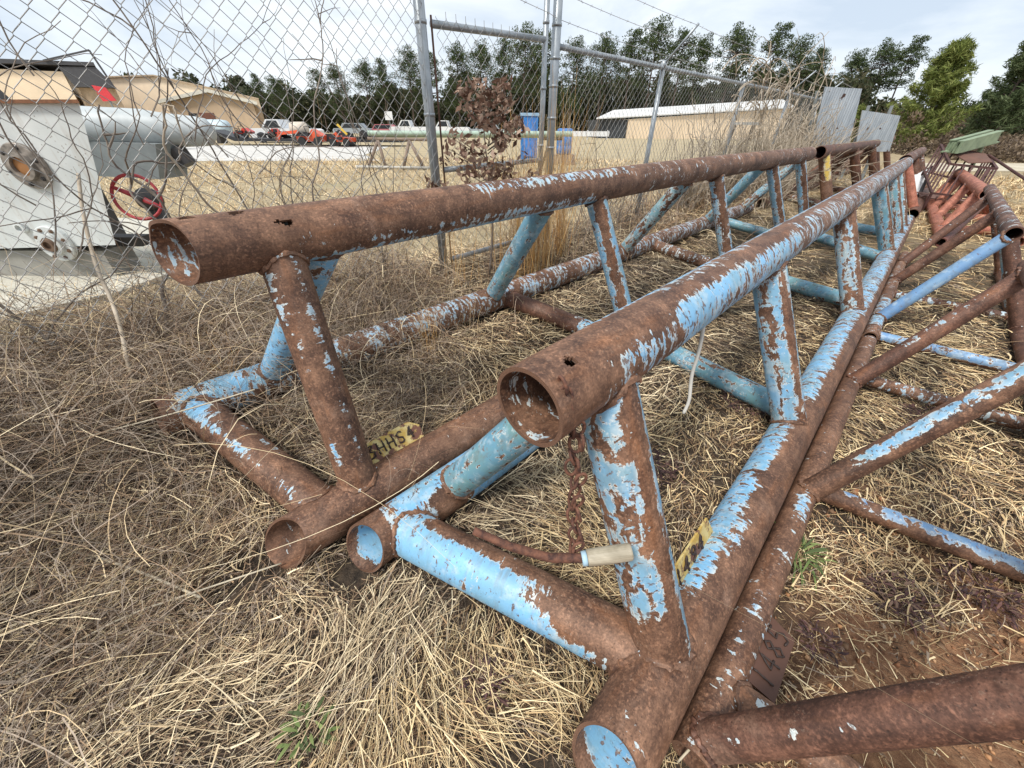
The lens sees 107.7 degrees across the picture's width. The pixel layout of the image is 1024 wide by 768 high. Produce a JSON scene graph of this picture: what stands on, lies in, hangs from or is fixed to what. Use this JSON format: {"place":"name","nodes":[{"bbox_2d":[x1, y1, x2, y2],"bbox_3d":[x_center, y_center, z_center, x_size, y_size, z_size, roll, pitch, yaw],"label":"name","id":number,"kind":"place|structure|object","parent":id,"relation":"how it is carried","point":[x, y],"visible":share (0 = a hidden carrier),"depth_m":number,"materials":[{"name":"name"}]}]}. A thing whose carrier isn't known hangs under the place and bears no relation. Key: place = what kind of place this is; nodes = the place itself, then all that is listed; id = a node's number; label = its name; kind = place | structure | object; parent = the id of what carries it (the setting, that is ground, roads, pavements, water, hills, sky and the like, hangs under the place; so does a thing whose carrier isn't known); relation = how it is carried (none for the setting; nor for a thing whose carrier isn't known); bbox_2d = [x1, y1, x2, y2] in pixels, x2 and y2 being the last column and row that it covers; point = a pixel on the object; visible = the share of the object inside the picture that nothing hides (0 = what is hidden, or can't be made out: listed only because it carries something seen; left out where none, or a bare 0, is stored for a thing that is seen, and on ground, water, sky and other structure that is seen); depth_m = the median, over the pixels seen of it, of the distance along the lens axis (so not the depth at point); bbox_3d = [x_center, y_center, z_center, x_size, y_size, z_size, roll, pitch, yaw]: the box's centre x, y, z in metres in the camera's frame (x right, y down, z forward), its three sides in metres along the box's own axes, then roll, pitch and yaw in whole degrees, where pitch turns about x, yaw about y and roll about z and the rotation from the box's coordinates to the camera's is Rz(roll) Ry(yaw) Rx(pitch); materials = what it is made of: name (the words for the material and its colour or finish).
{"place":"outdoors","nodes":[
{"label":"outdoors","id":0,"kind":"place"},
{"bbox_2d":[0,49,123,107],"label":"tan building","id":1,"kind":"structure","parent":0,"point":[25,88],"depth_m":31.33,"materials":[{"name":"metal"}]},
{"bbox_2d":[186,145,386,160],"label":"yard road","id":2,"kind":"structure","parent":0,"point":[248,150],"depth_m":19.47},
{"bbox_2d":[277,126,326,145],"bbox_3d":[-13.947,-16.416,24.771,2.971,1.129,1.100,0,35,0],"label":"skid steer","id":3,"kind":"object","parent":2,"relation":"on","point":[302,139],"visible":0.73,"depth_m":24.55,"materials":[{"name":"orange paint"}]},
{"bbox_2d":[329,124,355,146],"bbox_3d":[-11.318,-16.511,24.831,1.504,1.249,1.070,0,35,0],"label":"trencher","id":4,"kind":"object","parent":2,"relation":"on","point":[342,137],"visible":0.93,"depth_m":24.65,"materials":[{"name":"orange paint"}]},
{"bbox_2d":[0,67,1023,767],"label":"dry grass","id":5,"kind":"structure","parent":0,"point":[88,397],"depth_m":1.30,"materials":[{"name":"plant"}]},
{"bbox_2d":[0,389,254,465],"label":"dry stem","id":6,"kind":"object","parent":5,"relation":"on","point":[151,419],"visible":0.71,"depth_m":1.46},
{"bbox_2d":[0,128,1023,767],"bbox_3d":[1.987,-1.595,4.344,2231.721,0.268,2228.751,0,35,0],"label":"ground","id":7,"kind":"structure","parent":0,"point":[348,572],"depth_m":1.40,"materials":[{"name":"plant"}]},
{"bbox_2d":[0,218,170,322],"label":"concrete pad","id":8,"kind":"object","parent":7,"relation":"on","point":[143,260],"visible":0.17,"depth_m":2.86,"materials":[{"name":"concrete"}]},
{"bbox_2d":[0,90,149,275],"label":"process tank","id":9,"kind":"object","parent":8,"relation":"on","point":[42,132],"visible":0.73,"depth_m":2.62,"materials":[{"name":"white metal"}]},
{"bbox_2d":[80,106,216,233],"bbox_3d":[-3.532,-1.788,3.413,1.800,1.208,0.385,-3,35,-5],"label":"horizontal vessel","id":10,"kind":"object","parent":8,"relation":"on","point":[123,118],"visible":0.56,"depth_m":3.17,"materials":[{"name":"grey paint"}]},
{"bbox_2d":[109,173,167,220],"bbox_3d":[-2.711,-1.192,2.905,0.303,0.789,0.270,0,35,0],"label":"valve wheel","id":11,"kind":"object","parent":10,"relation":"attached to","point":[159,213],"visible":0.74,"depth_m":2.73,"materials":[{"name":"red paint"}]},
{"bbox_2d":[76,173,146,399],"bbox_3d":[-1.931,-0.484,1.790,0.058,0.847,0.904,-21,40,-28],"label":"bare stick","id":12,"kind":"object","parent":7,"relation":"on","point":[97,269],"visible":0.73,"depth_m":1.75,"materials":[{"name":"wood"}]},
{"bbox_2d":[73,551,200,598],"bbox_3d":[-1.343,0.583,1.212,0.790,0.057,0.034,7,35,9],"label":"dry stem","id":13,"kind":"object","parent":7,"relation":"on","point":[169,583],"visible":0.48,"depth_m":1.17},
{"bbox_2d":[2,563,281,680],"bbox_3d":[-1.057,0.674,1.113,0.651,0.042,0.024,-18,39,-25],"label":"dry stem","id":14,"kind":"object","parent":7,"relation":"on","point":[88,635],"visible":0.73,"depth_m":1.13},
{"bbox_2d":[105,75,264,126],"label":"long tan hall","id":15,"kind":"structure","parent":7,"relation":"on","point":[140,82],"depth_m":43.49,"materials":[{"name":"paint"}]},
{"bbox_2d":[156,89,260,136],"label":"gabled house","id":16,"kind":"structure","parent":7,"relation":"on","point":[217,110],"depth_m":40.35,"materials":[{"name":"beige metal"}]},
{"bbox_2d":[206,119,232,143],"bbox_3d":[-24.404,-19.085,28.269,6.500,1.500,1.100,0,35,0],"label":"car","id":17,"kind":"object","parent":7,"relation":"on","point":[220,139],"visible":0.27,"depth_m":27.81,"materials":[{"name":"paint"}]},
{"bbox_2d":[0,0,448,370],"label":"chain link fence","id":18,"kind":"object","parent":7,"relation":"on","point":[420,22],"visible":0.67,"depth_m":1.82,"materials":[{"name":"metal"}]},
{"bbox_2d":[0,20,146,374],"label":"climbing vine","id":19,"kind":"object","parent":18,"relation":"attached to","point":[43,336],"visible":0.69,"depth_m":1.62,"materials":[{"name":"brown plant"}]},
{"bbox_2d":[0,21,174,356],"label":"climbing vine","id":20,"kind":"object","parent":18,"relation":"attached to","point":[109,145],"visible":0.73,"depth_m":1.68,"materials":[{"name":"brown plant"}]},
{"bbox_2d":[0,0,317,334],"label":"climbing vine","id":21,"kind":"object","parent":18,"relation":"attached to","point":[131,174],"visible":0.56,"depth_m":1.68,"materials":[{"name":"brown plant"}]},
{"bbox_2d":[80,0,301,212],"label":"climbing vine","id":22,"kind":"object","parent":18,"relation":"attached to","point":[176,163],"visible":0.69,"depth_m":1.72,"materials":[{"name":"brown plant"}]},
{"bbox_2d":[82,0,361,208],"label":"climbing vine","id":23,"kind":"object","parent":18,"relation":"attached to","point":[170,82],"visible":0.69,"depth_m":1.76,"materials":[{"name":"brown plant"}]},
{"bbox_2d":[137,0,395,300],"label":"climbing vine","id":24,"kind":"object","parent":18,"relation":"attached to","point":[292,160],"visible":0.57,"depth_m":2.00,"materials":[{"name":"brown plant"}]},
{"bbox_2d":[232,0,400,344],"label":"climbing vine","id":25,"kind":"object","parent":18,"relation":"attached to","point":[351,123],"visible":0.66,"depth_m":2.27,"materials":[{"name":"brown plant"}]},
{"bbox_2d":[248,73,271,118],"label":"pine tree","id":26,"kind":"object","parent":7,"relation":"on","point":[255,80],"visible":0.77,"depth_m":58.34,"materials":[{"name":"green plant"}]},
{"bbox_2d":[256,74,292,118],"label":"pine tree","id":27,"kind":"object","parent":7,"relation":"on","point":[280,95],"visible":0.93,"depth_m":55.20,"materials":[{"name":"green plant"}]},
{"bbox_2d":[250,119,324,142],"bbox_3d":[-18.144,-20.383,30.177,5.200,1.550,1.930,0,35,0],"label":"pickup truck","id":28,"kind":"object","parent":7,"relation":"on","point":[267,122],"visible":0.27,"depth_m":29.45,"materials":[{"name":"white paint"}]},
{"bbox_2d":[269,692,343,767],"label":"weed","id":29,"kind":"object","parent":7,"relation":"on","point":[289,729],"visible":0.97,"depth_m":0.91,"materials":[{"name":"plant"}]},
{"bbox_2d":[216,129,406,145],"bbox_3d":[-14.241,-17.468,26.567,13.250,0.900,2.350,0,35,0],"label":"flatbed trailer","id":30,"kind":"object","parent":7,"relation":"on","point":[226,133],"visible":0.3,"depth_m":25.84,"materials":[{"name":"black paint"}]},
{"bbox_2d":[305,67,329,132],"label":"pine tree","id":31,"kind":"object","parent":7,"relation":"on","point":[323,90],"visible":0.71,"depth_m":62.66,"materials":[{"name":"green plant"}]},
{"bbox_2d":[323,62,354,122],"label":"pine tree","id":32,"kind":"object","parent":7,"relation":"on","point":[335,75],"visible":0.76,"depth_m":61.45,"materials":[{"name":"green plant"}]},
{"bbox_2d":[333,123,371,132],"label":"parked car","id":33,"kind":"object","parent":7,"relation":"on","point":[346,127],"visible":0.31,"depth_m":46.35,"materials":[{"name":"silver metal"}]},
{"bbox_2d":[346,57,383,127],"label":"pine tree","id":34,"kind":"object","parent":7,"relation":"on","point":[365,69],"visible":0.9,"depth_m":61.82,"materials":[{"name":"green plant"}]},
{"bbox_2d":[370,57,393,123],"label":"pine tree","id":35,"kind":"object","parent":7,"relation":"on","point":[380,74],"visible":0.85,"depth_m":60.69,"materials":[{"name":"green plant"}]},
{"bbox_2d":[355,137,429,169],"bbox_3d":[-3.892,-7.596,12.368,2.701,0.948,0.145,0,35,0],"label":"pipe rack","id":36,"kind":"object","parent":7,"relation":"on","point":[408,140],"visible":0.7,"depth_m":12.34,"materials":[{"name":"metal"}]},
{"bbox_2d":[367,130,572,136],"bbox_3d":[-1.338,-8.096,12.098,6.601,0.170,0.151,0,35,-1],"label":"coated pipe","id":37,"kind":"object","parent":36,"relation":"on","point":[400,133],"visible":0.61,"depth_m":12.04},
{"bbox_2d":[387,44,423,126],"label":"pine tree","id":38,"kind":"object","parent":7,"relation":"on","point":[409,56],"visible":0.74,"depth_m":61.30,"materials":[{"name":"green plant"}]},
{"bbox_2d":[415,51,443,125],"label":"pine tree","id":39,"kind":"object","parent":7,"relation":"on","point":[439,73],"visible":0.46,"depth_m":60.20,"materials":[{"name":"green plant"}]},
{"bbox_2d":[388,159,498,287],"bbox_3d":[-0.416,-1.178,2.739,0.579,0.971,0.644,26,42,32],"label":"broomsedge","id":40,"kind":"object","parent":7,"relation":"on","point":[455,265],"visible":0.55,"depth_m":2.87,"materials":[{"name":"plant"}]},
{"bbox_2d":[440,40,473,126],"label":"pine tree","id":41,"kind":"object","parent":7,"relation":"on","point":[453,57],"visible":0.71,"depth_m":61.74,"materials":[{"name":"green plant"}]},
{"bbox_2d":[461,38,500,114],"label":"pine tree","id":42,"kind":"object","parent":7,"relation":"on","point":[484,51],"visible":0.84,"depth_m":58.98,"materials":[{"name":"green plant"}]},
{"bbox_2d":[148,147,816,568],"bbox_3d":[1.368,-1.355,3.238,7.210,1.049,1.012,-29,44,-36],"label":"pipe truss","id":43,"kind":"object","parent":7,"relation":"on","point":[292,253],"visible":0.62,"depth_m":1.47,"materials":[{"name":"metal"}]},
{"bbox_2d":[424,74,541,274],"bbox_3d":[-0.142,-1.421,2.719,0.807,1.318,0.885,26,42,32],"label":"oak sapling","id":44,"kind":"object","parent":7,"relation":"on","point":[483,121],"visible":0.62,"depth_m":2.48,"materials":[{"name":"brown plant"}]},
{"bbox_2d":[456,653,514,719],"bbox_3d":[-0.069,0.790,0.982,0.157,0.053,0.141,0,35,0],"label":"weed","id":45,"kind":"object","parent":7,"relation":"on","point":[501,699],"visible":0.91,"depth_m":0.98,"materials":[{"name":"plant"}]},
{"bbox_2d":[490,38,516,128],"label":"pine tree","id":46,"kind":"object","parent":7,"relation":"on","point":[501,53],"visible":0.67,"depth_m":61.92,"materials":[{"name":"green plant"}]},
{"bbox_2d":[0,152,1023,338],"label":"field grass","id":47,"kind":"structure","parent":7,"relation":"on","point":[1011,181],"depth_m":9.49,"materials":[{"name":"plant"}]},
{"bbox_2d":[462,141,562,278],"bbox_3d":[-0.052,-1.373,2.974,0.881,1.086,0.794,-6,35,-9],"label":"broomsedge","id":48,"kind":"object","parent":7,"relation":"on","point":[511,228],"visible":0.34,"depth_m":3.06,"materials":[{"name":"plant"}]},
{"bbox_2d":[499,20,550,112],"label":"pine tree","id":49,"kind":"object","parent":7,"relation":"on","point":[531,59],"visible":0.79,"depth_m":58.93,"materials":[{"name":"green plant"}]},
{"bbox_2d":[520,113,538,158],"bbox_3d":[0.698,-10.160,15.457,0.740,1.670,0.770,0,35,0],"label":"portable toilet","id":50,"kind":"object","parent":7,"relation":"on","point":[530,126],"visible":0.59,"depth_m":15.16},
{"bbox_2d":[523,121,534,156],"bbox_3d":[0.696,-9.924,15.176,0.450,1.200,0.040,0,35,0],"label":"door","id":51,"kind":"structure","parent":50,"relation":"in","point":[529,124],"depth_m":15.22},
{"bbox_2d":[477,100,592,276],"bbox_3d":[0.211,-1.590,3.117,0.847,1.276,1.009,24,41,30],"label":"broomsedge","id":52,"kind":"object","parent":7,"relation":"on","point":[538,253],"visible":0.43,"depth_m":3.19,"materials":[{"name":"plant"}]},
{"bbox_2d":[527,28,562,122],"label":"pine tree","id":53,"kind":"object","parent":7,"relation":"on","point":[548,60],"visible":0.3,"depth_m":60.13,"materials":[{"name":"green plant"}]},
{"bbox_2d":[554,128,574,164],"bbox_3d":[2.021,-9.213,14.530,0.800,1.180,0.800,0,35,0],"label":"plastic drum","id":54,"kind":"object","parent":7,"relation":"on","point":[567,141],"visible":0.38,"depth_m":14.37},
{"bbox_2d":[528,65,607,257],"bbox_3d":[0.474,-1.891,3.323,0.675,1.486,0.746,0,35,0],"label":"broomsedge","id":55,"kind":"object","parent":7,"relation":"on","point":[564,212],"visible":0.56,"depth_m":3.33,"materials":[{"name":"plant"}]},
{"bbox_2d":[120,60,1023,140],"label":"woodland","id":56,"kind":"object","parent":7,"relation":"on","point":[864,84],"visible":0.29,"depth_m":69.97,"materials":[{"name":"plant"}]},
{"bbox_2d":[556,35,593,126],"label":"pine tree","id":57,"kind":"object","parent":7,"relation":"on","point":[580,72],"visible":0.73,"depth_m":61.18,"materials":[{"name":"green plant"}]},
{"bbox_2d":[584,31,623,119],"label":"pine tree","id":58,"kind":"object","parent":7,"relation":"on","point":[606,42],"visible":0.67,"depth_m":60.55,"materials":[{"name":"green plant"}]},
{"bbox_2d":[346,157,914,767],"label":"pipe truss","id":59,"kind":"object","parent":7,"relation":"on","point":[650,645],"visible":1,"depth_m":1.07,"materials":[{"name":"metal"}]},
{"bbox_2d":[558,375,587,552],"bbox_3d":[0.130,0.174,0.746,0.067,0.424,0.114,-22,40,-29],"label":"hanging chain","id":60,"kind":"object","parent":59,"relation":"hanging from","point":[575,462],"visible":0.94,"depth_m":0.76,"materials":[{"name":"metal"}]},
{"bbox_2d":[472,527,633,566],"bbox_3d":[0.086,0.352,0.801,0.346,0.078,0.045,2,35,2],"label":"hooked bar","id":61,"kind":"object","parent":60,"relation":"hanging from","point":[607,555],"visible":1,"depth_m":0.79,"materials":[{"name":"metal"}]},
{"bbox_2d":[682,326,705,413],"bbox_3d":[0.572,-0.053,1.170,0.019,0.332,0.061,-3,35,-5],"label":"cord","id":62,"kind":"object","parent":59,"relation":"hanging from","point":[693,370],"visible":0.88,"depth_m":1.18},
{"bbox_2d":[613,27,651,119],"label":"pine tree","id":63,"kind":"object","parent":7,"relation":"on","point":[630,49],"visible":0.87,"depth_m":58.68,"materials":[{"name":"green plant"}]},
{"bbox_2d":[545,119,749,246],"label":"dry grass","id":64,"kind":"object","parent":7,"relation":"on","point":[642,204],"visible":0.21,"depth_m":4.78,"materials":[{"name":"beige plant"}]},
{"bbox_2d":[632,14,688,117],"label":"pine tree","id":65,"kind":"object","parent":7,"relation":"on","point":[660,42],"visible":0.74,"depth_m":59.37,"materials":[{"name":"green plant"}]},
{"bbox_2d":[650,445,684,488],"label":"weed","id":66,"kind":"object","parent":7,"relation":"on","point":[658,462],"visible":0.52,"depth_m":1.59,"materials":[{"name":"plant"}]},
{"bbox_2d":[665,25,701,116],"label":"pine tree","id":67,"kind":"object","parent":7,"relation":"on","point":[684,34],"visible":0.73,"depth_m":58.53,"materials":[{"name":"green plant"}]},
{"bbox_2d":[521,0,850,246],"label":"chain link fence","id":68,"kind":"object","parent":7,"relation":"on","point":[557,47],"visible":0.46,"depth_m":4.11,"materials":[{"name":"metal"}]},
{"bbox_2d":[429,0,549,266],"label":"chain link gate","id":69,"kind":"structure","parent":68,"relation":"attached to","point":[465,28],"depth_m":2.81,"materials":[{"name":"metal"}]},
{"bbox_2d":[671,31,716,114],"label":"pine tree","id":70,"kind":"object","parent":7,"relation":"on","point":[705,44],"visible":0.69,"depth_m":62.56,"materials":[{"name":"green plant"}]},
{"bbox_2d":[710,21,761,112],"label":"pine tree","id":71,"kind":"object","parent":7,"relation":"on","point":[740,38],"visible":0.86,"depth_m":59.83,"materials":[{"name":"green plant"}]},
{"bbox_2d":[718,389,768,420],"bbox_3d":[1.256,0.093,2.008,0.277,0.063,0.303,0,35,0],"label":"weed","id":72,"kind":"object","parent":7,"relation":"on","point":[737,401],"visible":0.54,"depth_m":1.96,"materials":[{"name":"plant"}]},
{"bbox_2d":[748,21,802,110],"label":"pine tree","id":73,"kind":"object","parent":7,"relation":"on","point":[778,35],"visible":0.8,"depth_m":59.00,"materials":[{"name":"green plant"}]},
{"bbox_2d":[657,32,914,225],"bbox_3d":[5.764,-4.645,7.369,9.565,3.515,3.243,-28,43,-34],"label":"bramble brush","id":74,"kind":"object","parent":7,"relation":"on","point":[790,178],"visible":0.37,"depth_m":6.24,"materials":[{"name":"beige plant"}]},
{"bbox_2d":[771,33,828,98],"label":"pine tree","id":75,"kind":"object","parent":7,"relation":"on","point":[792,57],"visible":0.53,"depth_m":61.41,"materials":[{"name":"green plant"}]},
{"bbox_2d":[765,521,837,589],"bbox_3d":[0.982,0.592,1.305,0.261,0.092,0.213,-22,40,-29],"label":"weed","id":76,"kind":"object","parent":7,"relation":"on","point":[805,545],"visible":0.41,"depth_m":1.28,"materials":[{"name":"plant"}]},
{"bbox_2d":[797,44,834,122],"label":"pine tree","id":77,"kind":"object","parent":7,"relation":"on","point":[820,51],"visible":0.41,"depth_m":63.49,"materials":[{"name":"green plant"}]},
{"bbox_2d":[756,139,880,207],"bbox_3d":[6.488,-4.200,7.433,6.000,1.030,1.069,-29,44,-36],"label":"pipe truss","id":78,"kind":"object","parent":7,"relation":"on","point":[825,155],"visible":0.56,"depth_m":6.78,"materials":[{"name":"metal"}]},
{"bbox_2d":[792,619,848,668],"bbox_3d":[0.890,0.750,1.082,0.130,0.049,0.130,8,35,11],"label":"weed","id":79,"kind":"object","parent":7,"relation":"on","point":[829,639],"visible":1,"depth_m":1.08,"materials":[{"name":"plant"}]},
{"bbox_2d":[805,87,861,146],"bbox_3d":[7.045,-5.471,8.480,1.074,1.967,0.235,0,35,0],"label":"steel panel","id":80,"kind":"object","parent":7,"relation":"on","point":[850,97],"visible":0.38,"depth_m":8.06,"materials":[{"name":"grey paint"}]},
{"bbox_2d":[819,47,870,105],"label":"pine tree","id":81,"kind":"object","parent":7,"relation":"on","point":[856,60],"visible":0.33,"depth_m":61.97,"materials":[{"name":"green plant"}]},
{"bbox_2d":[672,260,1023,767],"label":"pipe truss","id":82,"kind":"object","parent":7,"relation":"on","point":[744,722],"visible":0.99,"depth_m":1.00,"materials":[{"name":"metal"}]},
{"bbox_2d":[838,136,895,175],"bbox_3d":[10.476,-6.548,10.848,4.300,1.049,1.020,-29,44,-36],"label":"pipe truss","id":83,"kind":"object","parent":7,"relation":"on","point":[886,155],"visible":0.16,"depth_m":11.11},
{"bbox_2d":[838,105,899,179],"bbox_3d":[8.851,-5.921,9.375,1.130,1.704,0.235,0,35,0],"label":"steel panel","id":84,"kind":"object","parent":7,"relation":"on","point":[884,132],"visible":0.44,"depth_m":9.05,"materials":[{"name":"grey paint"}]},
{"bbox_2d":[859,37,909,104],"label":"pine tree","id":85,"kind":"object","parent":7,"relation":"on","point":[889,51],"visible":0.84,"depth_m":60.44,"materials":[{"name":"green plant"}]},
{"bbox_2d":[746,483,1023,767],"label":"soil crumbs","id":86,"kind":"object","parent":7,"relation":"on","point":[939,644],"visible":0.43,"depth_m":1.10,"materials":[{"name":"soil"}]},
{"bbox_2d":[858,566,947,636],"bbox_3d":[1.230,0.681,1.187,0.199,0.057,0.214,0,35,0],"label":"weed","id":87,"kind":"object","parent":7,"relation":"on","point":[915,606],"visible":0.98,"depth_m":1.18,"materials":[{"name":"plant"}]},
{"bbox_2d":[879,34,932,98],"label":"pine tree","id":88,"kind":"object","parent":7,"relation":"on","point":[910,61],"visible":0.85,"depth_m":59.82,"materials":[{"name":"green plant"}]},
{"bbox_2d":[898,147,928,218],"bbox_3d":[7.875,-4.188,7.547,1.050,0.900,4.700,29,44,35],"label":"pipe truss","id":89,"kind":"object","parent":7,"relation":"on","point":[915,203],"visible":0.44,"depth_m":6.32,"materials":[{"name":"metal"}]},
{"bbox_2d":[894,402,965,438],"bbox_3d":[2.148,0.174,1.932,0.272,0.060,0.283,0,35,0],"label":"weed","id":90,"kind":"object","parent":7,"relation":"on","point":[915,408],"visible":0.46,"depth_m":1.98,"materials":[{"name":"plant"}]},
{"bbox_2d":[886,33,983,151],"bbox_3d":[21.785,-14.660,19.147,3.604,4.992,3.425,-10,36,-14],"label":"pine tree","id":91,"kind":"object","parent":7,"relation":"on","point":[944,88],"visible":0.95,"depth_m":18.73,"materials":[{"name":"green plant"}]},
{"bbox_2d":[851,108,1023,162],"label":"scrub","id":92,"kind":"object","parent":7,"relation":"on","point":[1005,150],"visible":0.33,"depth_m":19.19,"materials":[{"name":"plant"}]},
{"bbox_2d":[861,184,1023,370],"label":"pipe truss","id":93,"kind":"object","parent":7,"relation":"on","point":[1002,245],"visible":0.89,"depth_m":2.70,"materials":[{"name":"metal"}]},
{"bbox_2d":[935,205,986,246],"bbox_3d":[5.310,-1.910,4.400,2.135,0.250,0.091,-24,41,-31],"label":"loose pipe","id":94,"kind":"object","parent":93,"relation":"on","point":[951,234],"visible":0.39,"depth_m":4.05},
{"bbox_2d":[921,144,998,210],"bbox_3d":[8.181,-3.819,6.930,0.883,1.007,1.710,22,40,28],"label":"barred rack","id":95,"kind":"object","parent":7,"relation":"on","point":[969,157],"visible":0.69,"depth_m":6.79,"materials":[{"name":"red metal"}]},
{"bbox_2d":[941,130,1003,169],"bbox_3d":[8.665,-4.443,7.119,1.489,0.654,0.351,-13,37,-18],"label":"green trough","id":96,"kind":"object","parent":95,"relation":"on","point":[980,141],"visible":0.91,"depth_m":6.90,"materials":[{"name":"paint"}]},
{"bbox_2d":[925,168,1023,245],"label":"pipe truss","id":97,"kind":"object","parent":7,"relation":"on","point":[972,187],"visible":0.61,"depth_m":5.86,"materials":[{"name":"metal"}]},
{"bbox_2d":[932,559,1023,632],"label":"weed","id":98,"kind":"object","parent":7,"relation":"on","point":[975,592],"visible":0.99,"depth_m":1.19,"materials":[{"name":"plant"}]},
{"bbox_2d":[957,41,1023,135],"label":"pine tree","id":99,"kind":"object","parent":7,"relation":"on","point":[1005,99],"visible":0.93,"depth_m":19.40,"materials":[{"name":"green plant"}]},
{"bbox_2d":[964,68,1023,138],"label":"pine tree","id":100,"kind":"object","parent":7,"relation":"on","point":[1012,85],"visible":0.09,"depth_m":24.99,"materials":[{"name":"green plant"}]},
{"bbox_2d":[0,0,1023,128],"label":"sky","id":101,"kind":"structure","parent":0,"point":[998,25],"materials":[{"name":"white"}]},
{"bbox_2d":[587,99,792,138],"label":"metal barn","id":102,"kind":"structure","parent":0,"point":[639,125],"depth_m":48.25,"materials":[{"name":"beige"}]},
{"bbox_2d":[925,163,1023,171],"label":"dirt track","id":103,"kind":"structure","parent":0,"point":[1017,166],"depth_m":15.09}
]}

